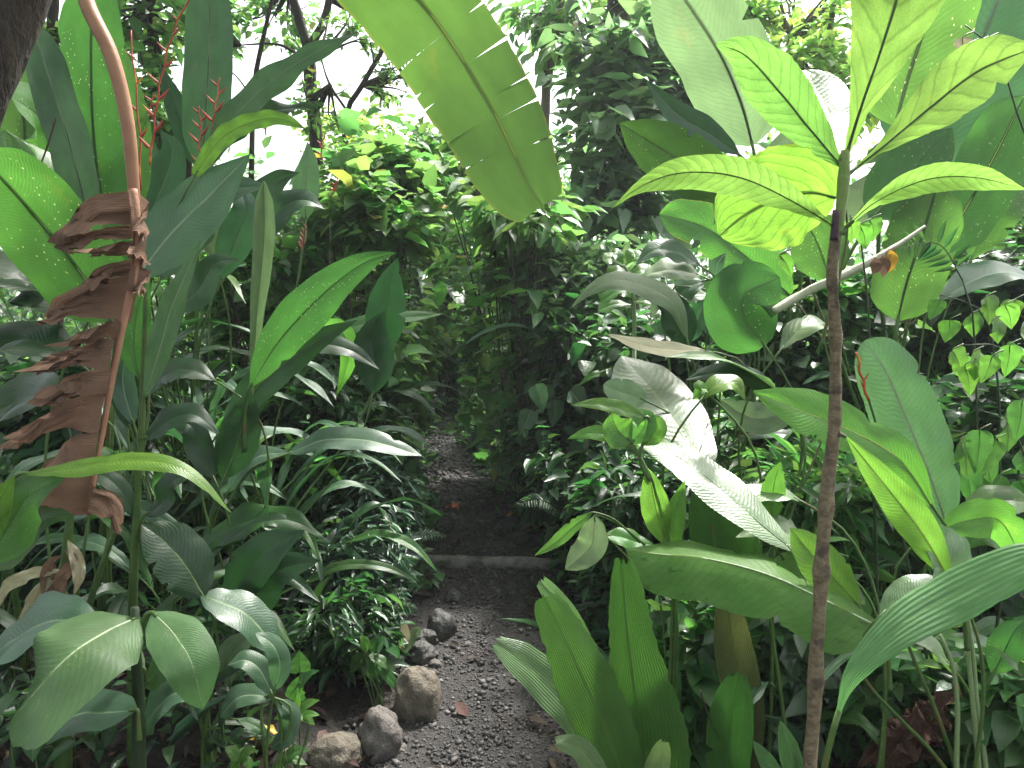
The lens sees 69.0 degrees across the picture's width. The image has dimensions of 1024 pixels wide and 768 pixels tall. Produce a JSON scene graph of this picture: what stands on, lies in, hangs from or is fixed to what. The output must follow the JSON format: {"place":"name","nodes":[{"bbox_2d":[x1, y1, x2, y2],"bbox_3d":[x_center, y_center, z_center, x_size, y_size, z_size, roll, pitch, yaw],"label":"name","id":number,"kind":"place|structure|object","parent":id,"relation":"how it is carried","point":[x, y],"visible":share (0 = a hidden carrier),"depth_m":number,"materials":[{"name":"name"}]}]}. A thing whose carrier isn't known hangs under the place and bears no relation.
{"place":"outdoors","nodes":[
{"label":"outdoors","id":0,"kind":"place"},
{"bbox_2d":[342,389,604,767],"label":"path","id":1,"kind":"structure","parent":0,"point":[424,611],"depth_m":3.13,"materials":[{"name":"grey gravel"}]},
{"bbox_2d":[350,635,396,706],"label":"seedling","id":2,"kind":"object","parent":1,"relation":"on","point":[380,665],"visible":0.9,"depth_m":2.88,"materials":[{"name":"green plant"}]},
{"bbox_2d":[393,665,441,722],"bbox_3d":[-0.361,1.210,2.877,0.180,0.253,0.218,0,8,0],"label":"stone","id":3,"kind":"object","parent":1,"relation":"on","point":[418,691],"visible":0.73,"depth_m":2.79,"materials":[{"name":"beige stone"}]},
{"bbox_2d":[421,554,560,571],"bbox_3d":[-0.138,1.040,4.308,0.915,0.092,0.104,1,8,5],"label":"log","id":4,"kind":"object","parent":1,"relation":"on","point":[485,562],"visible":0.68,"depth_m":4.27,"materials":[{"name":"grey wood"}]},
{"bbox_2d":[0,0,1019,279],"label":"sky","id":5,"kind":"structure","parent":0,"point":[347,66],"materials":[{"name":"white"}]},
{"bbox_2d":[0,279,1023,767],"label":"ground","id":6,"kind":"structure","parent":0,"point":[338,707],"depth_m":2.76,"materials":[{"name":"soil"}]},
{"bbox_2d":[0,516,85,767],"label":"dying stem","id":7,"kind":"object","parent":6,"relation":"on","point":[72,562],"visible":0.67,"depth_m":2.27,"materials":[{"name":"brown plant"}]},
{"bbox_2d":[0,130,149,756],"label":"heliconia plant","id":8,"kind":"object","parent":6,"relation":"on","point":[41,202],"visible":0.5,"depth_m":2.22,"materials":[{"name":"green plant"}]},
{"bbox_2d":[1,470,176,678],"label":"ginger plant","id":9,"kind":"object","parent":6,"relation":"on","point":[96,542],"visible":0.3,"depth_m":2.92,"materials":[{"name":"green plant"}]},
{"bbox_2d":[0,320,183,609],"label":"leafy shrub","id":10,"kind":"object","parent":6,"relation":"on","point":[58,439],"visible":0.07,"depth_m":3.53,"materials":[{"name":"green plant"}]},
{"bbox_2d":[0,0,189,610],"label":"heliconia plant","id":11,"kind":"object","parent":6,"relation":"on","point":[67,83],"visible":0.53,"depth_m":2.95,"materials":[{"name":"green plant"}]},
{"bbox_2d":[0,590,219,767],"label":"calathea plant","id":12,"kind":"object","parent":6,"relation":"on","point":[85,653],"visible":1,"depth_m":1.77,"materials":[{"name":"green plant"}]},
{"bbox_2d":[42,0,186,327],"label":"forest tree","id":13,"kind":"object","parent":6,"relation":"on","point":[145,15],"visible":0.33,"depth_m":5.13,"materials":[{"name":"green plant"}]},
{"bbox_2d":[0,452,230,570],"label":"ginger plant","id":14,"kind":"object","parent":6,"relation":"on","point":[26,519],"visible":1,"depth_m":1.55,"materials":[{"name":"green plant"}]},
{"bbox_2d":[0,569,231,743],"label":"ginger plant","id":15,"kind":"object","parent":6,"relation":"on","point":[117,605],"visible":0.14,"depth_m":2.60,"materials":[{"name":"green plant"}]},
{"bbox_2d":[4,392,309,607],"bbox_3d":[-1.616,0.584,3.243,1.259,1.100,1.093,2,8,16],"label":"ginger plant","id":16,"kind":"object","parent":6,"relation":"on","point":[150,479],"visible":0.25,"depth_m":3.33,"materials":[{"name":"green plant"}]},
{"bbox_2d":[97,241,219,767],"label":"ginger plant","id":17,"kind":"object","parent":6,"relation":"on","point":[146,352],"visible":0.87,"depth_m":2.29,"materials":[{"name":"green plant"}]},
{"bbox_2d":[124,37,227,462],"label":"leafy shrub","id":18,"kind":"object","parent":6,"relation":"on","point":[147,81],"visible":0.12,"depth_m":5.04,"materials":[{"name":"green plant"}]},
{"bbox_2d":[22,275,333,527],"bbox_3d":[-1.926,0.129,4.378,1.627,1.610,1.277,0,8,0],"label":"ginger plant","id":19,"kind":"object","parent":6,"relation":"on","point":[216,368],"visible":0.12,"depth_m":4.45,"materials":[{"name":"green plant"}]},
{"bbox_2d":[36,512,322,650],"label":"ginger plant","id":20,"kind":"object","parent":6,"relation":"on","point":[298,582],"visible":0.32,"depth_m":2.84,"materials":[{"name":"green plant"}]},
{"bbox_2d":[116,361,342,586],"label":"ginger plant","id":21,"kind":"object","parent":6,"relation":"on","point":[231,384],"visible":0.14,"depth_m":3.68,"materials":[{"name":"green plant"}]},
{"bbox_2d":[141,520,319,767],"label":"ginger plant","id":22,"kind":"object","parent":6,"relation":"on","point":[263,569],"visible":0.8,"depth_m":2.40,"materials":[{"name":"green plant"}]},
{"bbox_2d":[114,0,359,535],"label":"heliconia plant","id":23,"kind":"object","parent":6,"relation":"on","point":[211,121],"visible":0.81,"depth_m":3.44,"materials":[{"name":"green plant"}]},
{"bbox_2d":[161,152,337,505],"bbox_3d":[-1.519,-0.189,4.579,1.073,2.279,0.999,0,8,0],"label":"leafy shrub","id":24,"kind":"object","parent":6,"relation":"on","point":[284,273],"visible":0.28,"depth_m":4.44,"materials":[{"name":"green plant"}]},
{"bbox_2d":[114,384,401,537],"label":"ginger plant","id":25,"kind":"object","parent":6,"relation":"on","point":[327,423],"visible":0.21,"depth_m":3.67,"materials":[{"name":"green plant"}]},
{"bbox_2d":[220,632,300,767],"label":"prayer plant","id":26,"kind":"object","parent":6,"relation":"on","point":[269,675],"visible":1,"depth_m":2.25,"materials":[{"name":"green plant"}]},
{"bbox_2d":[154,0,382,355],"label":"forest tree","id":27,"kind":"object","parent":6,"relation":"on","point":[297,27],"visible":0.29,"depth_m":6.91,"materials":[{"name":"green plant"}]},
{"bbox_2d":[150,438,399,608],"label":"ginger plant","id":28,"kind":"object","parent":6,"relation":"on","point":[264,480],"visible":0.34,"depth_m":3.43,"materials":[{"name":"green plant"}]},
{"bbox_2d":[150,181,405,647],"bbox_3d":[-0.912,0.173,3.018,0.950,1.919,0.427,-1,8,-4],"label":"ginger plant","id":29,"kind":"object","parent":6,"relation":"on","point":[292,338],"visible":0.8,"depth_m":2.84,"materials":[{"name":"green plant"}]},
{"bbox_2d":[0,0,561,534],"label":"banana plant","id":30,"kind":"object","parent":6,"relation":"on","point":[488,118],"visible":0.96,"depth_m":1.72,"materials":[{"name":"green plant"}]},
{"bbox_2d":[151,497,442,622],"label":"ginger plant","id":31,"kind":"object","parent":6,"relation":"on","point":[401,539],"visible":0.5,"depth_m":3.30,"materials":[{"name":"green plant"}]},
{"bbox_2d":[175,390,421,645],"bbox_3d":[-0.847,0.571,2.987,0.973,1.148,0.265,-1,8,-9],"label":"ginger plant","id":32,"kind":"object","parent":6,"relation":"on","point":[231,460],"visible":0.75,"depth_m":2.89,"materials":[{"name":"green plant"}]},
{"bbox_2d":[210,310,393,536],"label":"leafy shrub","id":33,"kind":"object","parent":6,"relation":"on","point":[295,413],"visible":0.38,"depth_m":4.11,"materials":[{"name":"green plant"}]},
{"bbox_2d":[216,399,430,527],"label":"ginger plant","id":34,"kind":"object","parent":6,"relation":"on","point":[401,427],"visible":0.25,"depth_m":4.12,"materials":[{"name":"green plant"}]},
{"bbox_2d":[306,731,363,767],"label":"stone","id":35,"kind":"object","parent":6,"relation":"on","point":[340,749],"visible":0.95,"depth_m":2.52,"materials":[{"name":"beige stone"}]},
{"bbox_2d":[218,367,471,462],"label":"ginger plant","id":36,"kind":"object","parent":6,"relation":"on","point":[334,374],"visible":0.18,"depth_m":4.38,"materials":[{"name":"green plant"}]},
{"bbox_2d":[250,311,441,610],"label":"ginger plant","id":37,"kind":"object","parent":6,"relation":"on","point":[345,348],"visible":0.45,"depth_m":3.24,"materials":[{"name":"green plant"}]},
{"bbox_2d":[281,564,415,698],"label":"ferny plant","id":38,"kind":"object","parent":6,"relation":"on","point":[352,619],"visible":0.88,"depth_m":2.99,"materials":[{"name":"green plant"}]},
{"bbox_2d":[288,501,422,626],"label":"ferny plant","id":39,"kind":"object","parent":6,"relation":"on","point":[393,553],"visible":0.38,"depth_m":3.35,"materials":[{"name":"green plant"}]},
{"bbox_2d":[284,9,426,316],"bbox_3d":[-1.056,-2.274,6.694,1.892,5.935,1.373,0,8,0],"label":"slender tree","id":40,"kind":"object","parent":6,"relation":"on","point":[378,83],"visible":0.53,"depth_m":6.33,"materials":[{"name":"green plant"}]},
{"bbox_2d":[291,97,420,316],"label":"leafy shrub","id":41,"kind":"object","parent":6,"relation":"on","point":[365,128],"visible":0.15,"depth_m":7.17,"materials":[{"name":"green plant"}]},
{"bbox_2d":[282,155,446,510],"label":"leafy shrub","id":42,"kind":"object","parent":6,"relation":"on","point":[365,218],"visible":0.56,"depth_m":4.45,"materials":[{"name":"green plant"}]},
{"bbox_2d":[305,416,438,573],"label":"ferny plant","id":43,"kind":"object","parent":6,"relation":"on","point":[384,485],"visible":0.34,"depth_m":3.97,"materials":[{"name":"green plant"}]},
{"bbox_2d":[357,705,402,763],"bbox_3d":[-0.467,1.249,2.633,0.162,0.218,0.176,0,8,0],"label":"stone","id":44,"kind":"object","parent":6,"relation":"on","point":[379,732],"visible":0.84,"depth_m":2.58,"materials":[{"name":"grey stone"}]},
{"bbox_2d":[289,106,471,486],"bbox_3d":[-0.854,-0.452,5.180,1.235,2.776,1.059,0,8,0],"label":"leafy shrub","id":45,"kind":"object","parent":6,"relation":"on","point":[382,152],"visible":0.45,"depth_m":4.90,"materials":[{"name":"green plant"}]},
{"bbox_2d":[346,130,474,386],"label":"leafy shrub","id":46,"kind":"object","parent":6,"relation":"on","point":[447,224],"visible":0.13,"depth_m":8.37,"materials":[{"name":"green plant"}]},
{"bbox_2d":[373,219,487,425],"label":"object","id":47,"kind":"object","parent":6,"relation":"on","point":[441,289],"visible":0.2,"depth_m":7.95,"materials":[{"name":"green plant"}]},
{"bbox_2d":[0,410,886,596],"bbox_3d":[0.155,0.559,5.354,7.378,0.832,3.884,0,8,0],"label":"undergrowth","id":48,"kind":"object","parent":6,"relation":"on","point":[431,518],"depth_m":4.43,"materials":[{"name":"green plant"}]},
{"bbox_2d":[377,113,534,453],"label":"leafy shrub","id":49,"kind":"object","parent":6,"relation":"on","point":[479,321],"visible":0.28,"depth_m":5.91,"materials":[{"name":"green plant"}]},
{"bbox_2d":[0,317,933,582],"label":"undergrowth","id":50,"kind":"object","parent":6,"relation":"on","point":[426,480],"visible":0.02,"depth_m":4.61,"materials":[{"name":"green plant"}]},
{"bbox_2d":[0,160,1021,414],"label":"forest backdrop","id":51,"kind":"structure","parent":6,"relation":"on","point":[4,312],"depth_m":9.08,"materials":[{"name":"green plant"}]},
{"bbox_2d":[0,392,1023,767],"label":"undergrowth","id":52,"kind":"object","parent":6,"relation":"on","point":[108,738],"visible":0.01,"depth_m":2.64,"materials":[{"name":"green plant"}]},
{"bbox_2d":[0,89,1023,359],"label":"forest backdrop","id":53,"kind":"structure","parent":6,"relation":"on","point":[556,129],"depth_m":12.13,"materials":[{"name":"green plant"}]},
{"bbox_2d":[1,445,1023,767],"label":"leaf litter","id":54,"kind":"object","parent":6,"relation":"on","point":[83,757],"visible":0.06,"depth_m":2.65,"materials":[{"name":"brown plant"}]},
{"bbox_2d":[438,177,606,528],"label":"broadleaf shrub","id":55,"kind":"object","parent":6,"relation":"on","point":[540,223],"visible":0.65,"depth_m":4.70,"materials":[{"name":"green plant"}]},
{"bbox_2d":[456,230,599,481],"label":"leafy shrub","id":56,"kind":"object","parent":6,"relation":"on","point":[485,275],"visible":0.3,"depth_m":5.00,"materials":[{"name":"green plant"}]},
{"bbox_2d":[484,392,595,543],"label":"ferny plant","id":57,"kind":"object","parent":6,"relation":"on","point":[528,446],"visible":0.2,"depth_m":4.63,"materials":[{"name":"green plant"}]},
{"bbox_2d":[518,379,586,556],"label":"vine shrub","id":58,"kind":"object","parent":6,"relation":"on","point":[541,394],"visible":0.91,"depth_m":4.20,"materials":[{"name":"green plant"}]},
{"bbox_2d":[487,0,649,206],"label":"forest tree","id":59,"kind":"object","parent":6,"relation":"on","point":[554,12],"visible":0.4,"depth_m":7.32,"materials":[{"name":"green plant"}]},
{"bbox_2d":[508,416,649,594],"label":"ferny plant","id":60,"kind":"object","parent":6,"relation":"on","point":[548,467],"visible":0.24,"depth_m":3.96,"materials":[{"name":"green plant"}]},
{"bbox_2d":[517,285,643,540],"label":"broadleaf shrub","id":61,"kind":"object","parent":6,"relation":"on","point":[568,377],"visible":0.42,"depth_m":4.50,"materials":[{"name":"green plant"}]},
{"bbox_2d":[492,558,691,767],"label":"leafy plant","id":62,"kind":"object","parent":6,"relation":"on","point":[621,709],"visible":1,"depth_m":1.84,"materials":[{"name":"green plant"}]},
{"bbox_2d":[531,229,666,428],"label":"broadleaf shrub","id":63,"kind":"object","parent":6,"relation":"on","point":[583,271],"visible":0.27,"depth_m":4.79,"materials":[{"name":"green plant"}]},
{"bbox_2d":[534,511,666,667],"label":"seedling","id":64,"kind":"object","parent":6,"relation":"on","point":[588,548],"visible":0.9,"depth_m":2.29,"materials":[{"name":"green plant"}]},
{"bbox_2d":[535,0,693,315],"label":"forest tree","id":65,"kind":"object","parent":6,"relation":"on","point":[622,65],"visible":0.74,"depth_m":5.62,"materials":[{"name":"green plant"}]},
{"bbox_2d":[544,421,691,631],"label":"ferny plant","id":66,"kind":"object","parent":6,"relation":"on","point":[625,512],"visible":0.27,"depth_m":3.25,"materials":[{"name":"green plant"}]},
{"bbox_2d":[598,248,650,504],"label":"seedling","id":67,"kind":"object","parent":6,"relation":"on","point":[607,302],"visible":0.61,"depth_m":3.37,"materials":[{"name":"green plant"}]},
{"bbox_2d":[568,398,685,693],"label":"ginger plant","id":68,"kind":"object","parent":6,"relation":"on","point":[664,517],"visible":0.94,"depth_m":2.10,"materials":[{"name":"green plant"}]},
{"bbox_2d":[569,276,732,484],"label":"leafy shrub","id":69,"kind":"object","parent":6,"relation":"on","point":[614,351],"visible":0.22,"depth_m":3.87,"materials":[{"name":"green plant"}]},
{"bbox_2d":[570,271,754,494],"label":"ginger plant","id":70,"kind":"object","parent":6,"relation":"on","point":[678,319],"visible":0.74,"depth_m":2.98,"materials":[{"name":"green plant"}]},
{"bbox_2d":[635,239,765,477],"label":"prayer plant","id":71,"kind":"object","parent":6,"relation":"on","point":[678,262],"visible":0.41,"depth_m":3.27,"materials":[{"name":"green plant"}]},
{"bbox_2d":[603,351,827,640],"bbox_3d":[0.646,0.543,2.625,0.798,1.330,0.634,4,9,27],"label":"calathea plant","id":72,"kind":"object","parent":6,"relation":"on","point":[670,399],"visible":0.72,"depth_m":2.67,"materials":[{"name":"green plant"}]},
{"bbox_2d":[646,595,785,767],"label":"leafy plant","id":73,"kind":"object","parent":6,"relation":"on","point":[697,672],"visible":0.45,"depth_m":2.35,"materials":[{"name":"green plant"}]},
{"bbox_2d":[619,0,816,483],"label":"heliconia plant","id":74,"kind":"object","parent":6,"relation":"on","point":[723,115],"visible":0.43,"depth_m":3.40,"materials":[{"name":"green plant"}]},
{"bbox_2d":[688,492,765,767],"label":"palm seedling","id":75,"kind":"object","parent":6,"relation":"on","point":[737,716],"visible":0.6,"depth_m":2.17,"materials":[{"name":"green plant"}]},
{"bbox_2d":[659,199,849,551],"bbox_3d":[0.948,0.257,2.733,0.775,1.837,0.372,-3,9,-21],"label":"heliconia plant","id":76,"kind":"object","parent":6,"relation":"on","point":[749,288],"visible":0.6,"depth_m":2.62,"materials":[{"name":"green plant"}]},
{"bbox_2d":[626,442,892,767],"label":"ginger plant","id":77,"kind":"object","parent":6,"relation":"on","point":[752,584],"visible":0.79,"depth_m":1.96,"materials":[{"name":"green plant"}]},
{"bbox_2d":[760,461,785,753],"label":"seedling","id":78,"kind":"object","parent":6,"relation":"on","point":[774,482],"visible":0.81,"depth_m":2.17,"materials":[{"name":"green plant"}]},
{"bbox_2d":[709,296,851,556],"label":"leafy shrub","id":79,"kind":"object","parent":6,"relation":"on","point":[795,359],"visible":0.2,"depth_m":3.51,"materials":[{"name":"green plant"}]},
{"bbox_2d":[748,527,864,763],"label":"leafy plant","id":80,"kind":"object","parent":6,"relation":"on","point":[793,654],"visible":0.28,"depth_m":2.35,"materials":[{"name":"green plant"}]},
{"bbox_2d":[742,0,881,146],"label":"forest tree","id":81,"kind":"object","parent":6,"relation":"on","point":[815,51],"visible":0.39,"depth_m":6.00,"materials":[{"name":"green plant"}]},
{"bbox_2d":[611,0,1023,767],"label":"sapling tree","id":82,"kind":"object","parent":6,"relation":"on","point":[821,114],"visible":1,"depth_m":1.52,"materials":[{"name":"green plant"}]},
{"bbox_2d":[714,143,848,349],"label":"leaf","id":83,"kind":"object","parent":82,"relation":"attached to","point":[809,174],"visible":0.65,"depth_m":1.71,"materials":[{"name":"green plant"}]},
{"bbox_2d":[776,213,882,614],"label":"vine shrub","id":84,"kind":"object","parent":6,"relation":"on","point":[866,232],"visible":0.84,"depth_m":2.21,"materials":[{"name":"green plant"}]},
{"bbox_2d":[750,676,930,756],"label":"ginger plant","id":85,"kind":"object","parent":6,"relation":"on","point":[851,716],"visible":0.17,"depth_m":2.23,"materials":[{"name":"green plant"}]},
{"bbox_2d":[723,428,967,617],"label":"ferny plant","id":86,"kind":"object","parent":6,"relation":"on","point":[851,519],"visible":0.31,"depth_m":2.67,"materials":[{"name":"green plant"}]},
{"bbox_2d":[735,311,957,584],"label":"leafy shrub","id":87,"kind":"object","parent":6,"relation":"on","point":[821,384],"visible":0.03,"depth_m":3.35,"materials":[{"name":"green plant"}]},
{"bbox_2d":[773,259,934,385],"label":"leafy shrub","id":88,"kind":"object","parent":6,"relation":"on","point":[852,297],"visible":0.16,"depth_m":3.61,"materials":[{"name":"green plant"}]},
{"bbox_2d":[753,387,1023,767],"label":"ginger plant","id":89,"kind":"object","parent":6,"relation":"on","point":[891,465],"visible":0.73,"depth_m":1.90,"materials":[{"name":"green plant"}]},
{"bbox_2d":[753,543,1023,767],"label":"curculigo plant","id":90,"kind":"object","parent":6,"relation":"on","point":[965,591],"visible":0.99,"depth_m":1.43,"materials":[{"name":"green plant"}]},
{"bbox_2d":[821,595,975,767],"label":"leafy plant","id":91,"kind":"object","parent":6,"relation":"on","point":[861,701],"visible":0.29,"depth_m":2.32,"materials":[{"name":"green plant"}]},
{"bbox_2d":[804,248,1001,401],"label":"leafy shrub","id":92,"kind":"object","parent":6,"relation":"on","point":[940,360],"visible":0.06,"depth_m":4.01,"materials":[{"name":"green plant"}]},
{"bbox_2d":[858,684,961,767],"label":"dead leaf clump","id":93,"kind":"object","parent":6,"relation":"on","point":[906,747],"visible":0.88,"depth_m":2.12,"materials":[{"name":"brown plant"}]},
{"bbox_2d":[807,0,1023,575],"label":"heliconia plant","id":94,"kind":"object","parent":6,"relation":"on","point":[989,133],"visible":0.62,"depth_m":3.08,"materials":[{"name":"green plant"}]},
{"bbox_2d":[855,337,1023,749],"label":"calathea plant","id":95,"kind":"object","parent":6,"relation":"on","point":[897,393],"visible":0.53,"depth_m":2.13,"materials":[{"name":"green plant"}]},
{"bbox_2d":[897,219,981,619],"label":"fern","id":96,"kind":"object","parent":6,"relation":"on","point":[927,251],"visible":0.74,"depth_m":2.56,"materials":[{"name":"green plant"}]},
{"bbox_2d":[886,341,1023,636],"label":"leafy shrub","id":97,"kind":"object","parent":6,"relation":"on","point":[959,413],"visible":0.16,"depth_m":2.98,"materials":[{"name":"green plant"}]},
{"bbox_2d":[900,632,1023,767],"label":"leafy plant","id":98,"kind":"object","parent":6,"relation":"on","point":[1003,732],"visible":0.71,"depth_m":2.08,"materials":[{"name":"green plant"}]},
{"bbox_2d":[911,230,1023,416],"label":"leafy shrub","id":99,"kind":"object","parent":6,"relation":"on","point":[1009,254],"visible":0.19,"depth_m":3.70,"materials":[{"name":"green plant"}]},
{"bbox_2d":[927,291,1023,614],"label":"vine shrub","id":100,"kind":"object","parent":6,"relation":"on","point":[1008,311],"visible":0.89,"depth_m":2.57,"materials":[{"name":"green plant"}]},
{"bbox_2d":[948,338,1023,396],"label":"vine shrub","id":101,"kind":"object","parent":6,"relation":"on","point":[972,370],"visible":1,"depth_m":2.01,"materials":[{"name":"green plant"}]},
{"bbox_2d":[953,398,1023,498],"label":"vine shrub","id":102,"kind":"object","parent":6,"relation":"on","point":[979,454],"visible":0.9,"depth_m":2.16,"materials":[{"name":"green plant"}]},
{"bbox_2d":[772,225,925,313],"bbox_3d":[1.125,-0.378,2.465,0.508,0.296,0.058,0,8,-2],"label":"dry cane","id":103,"kind":"object","parent":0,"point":[882,263],"visible":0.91,"depth_m":2.46,"materials":[{"name":"beige plant"}]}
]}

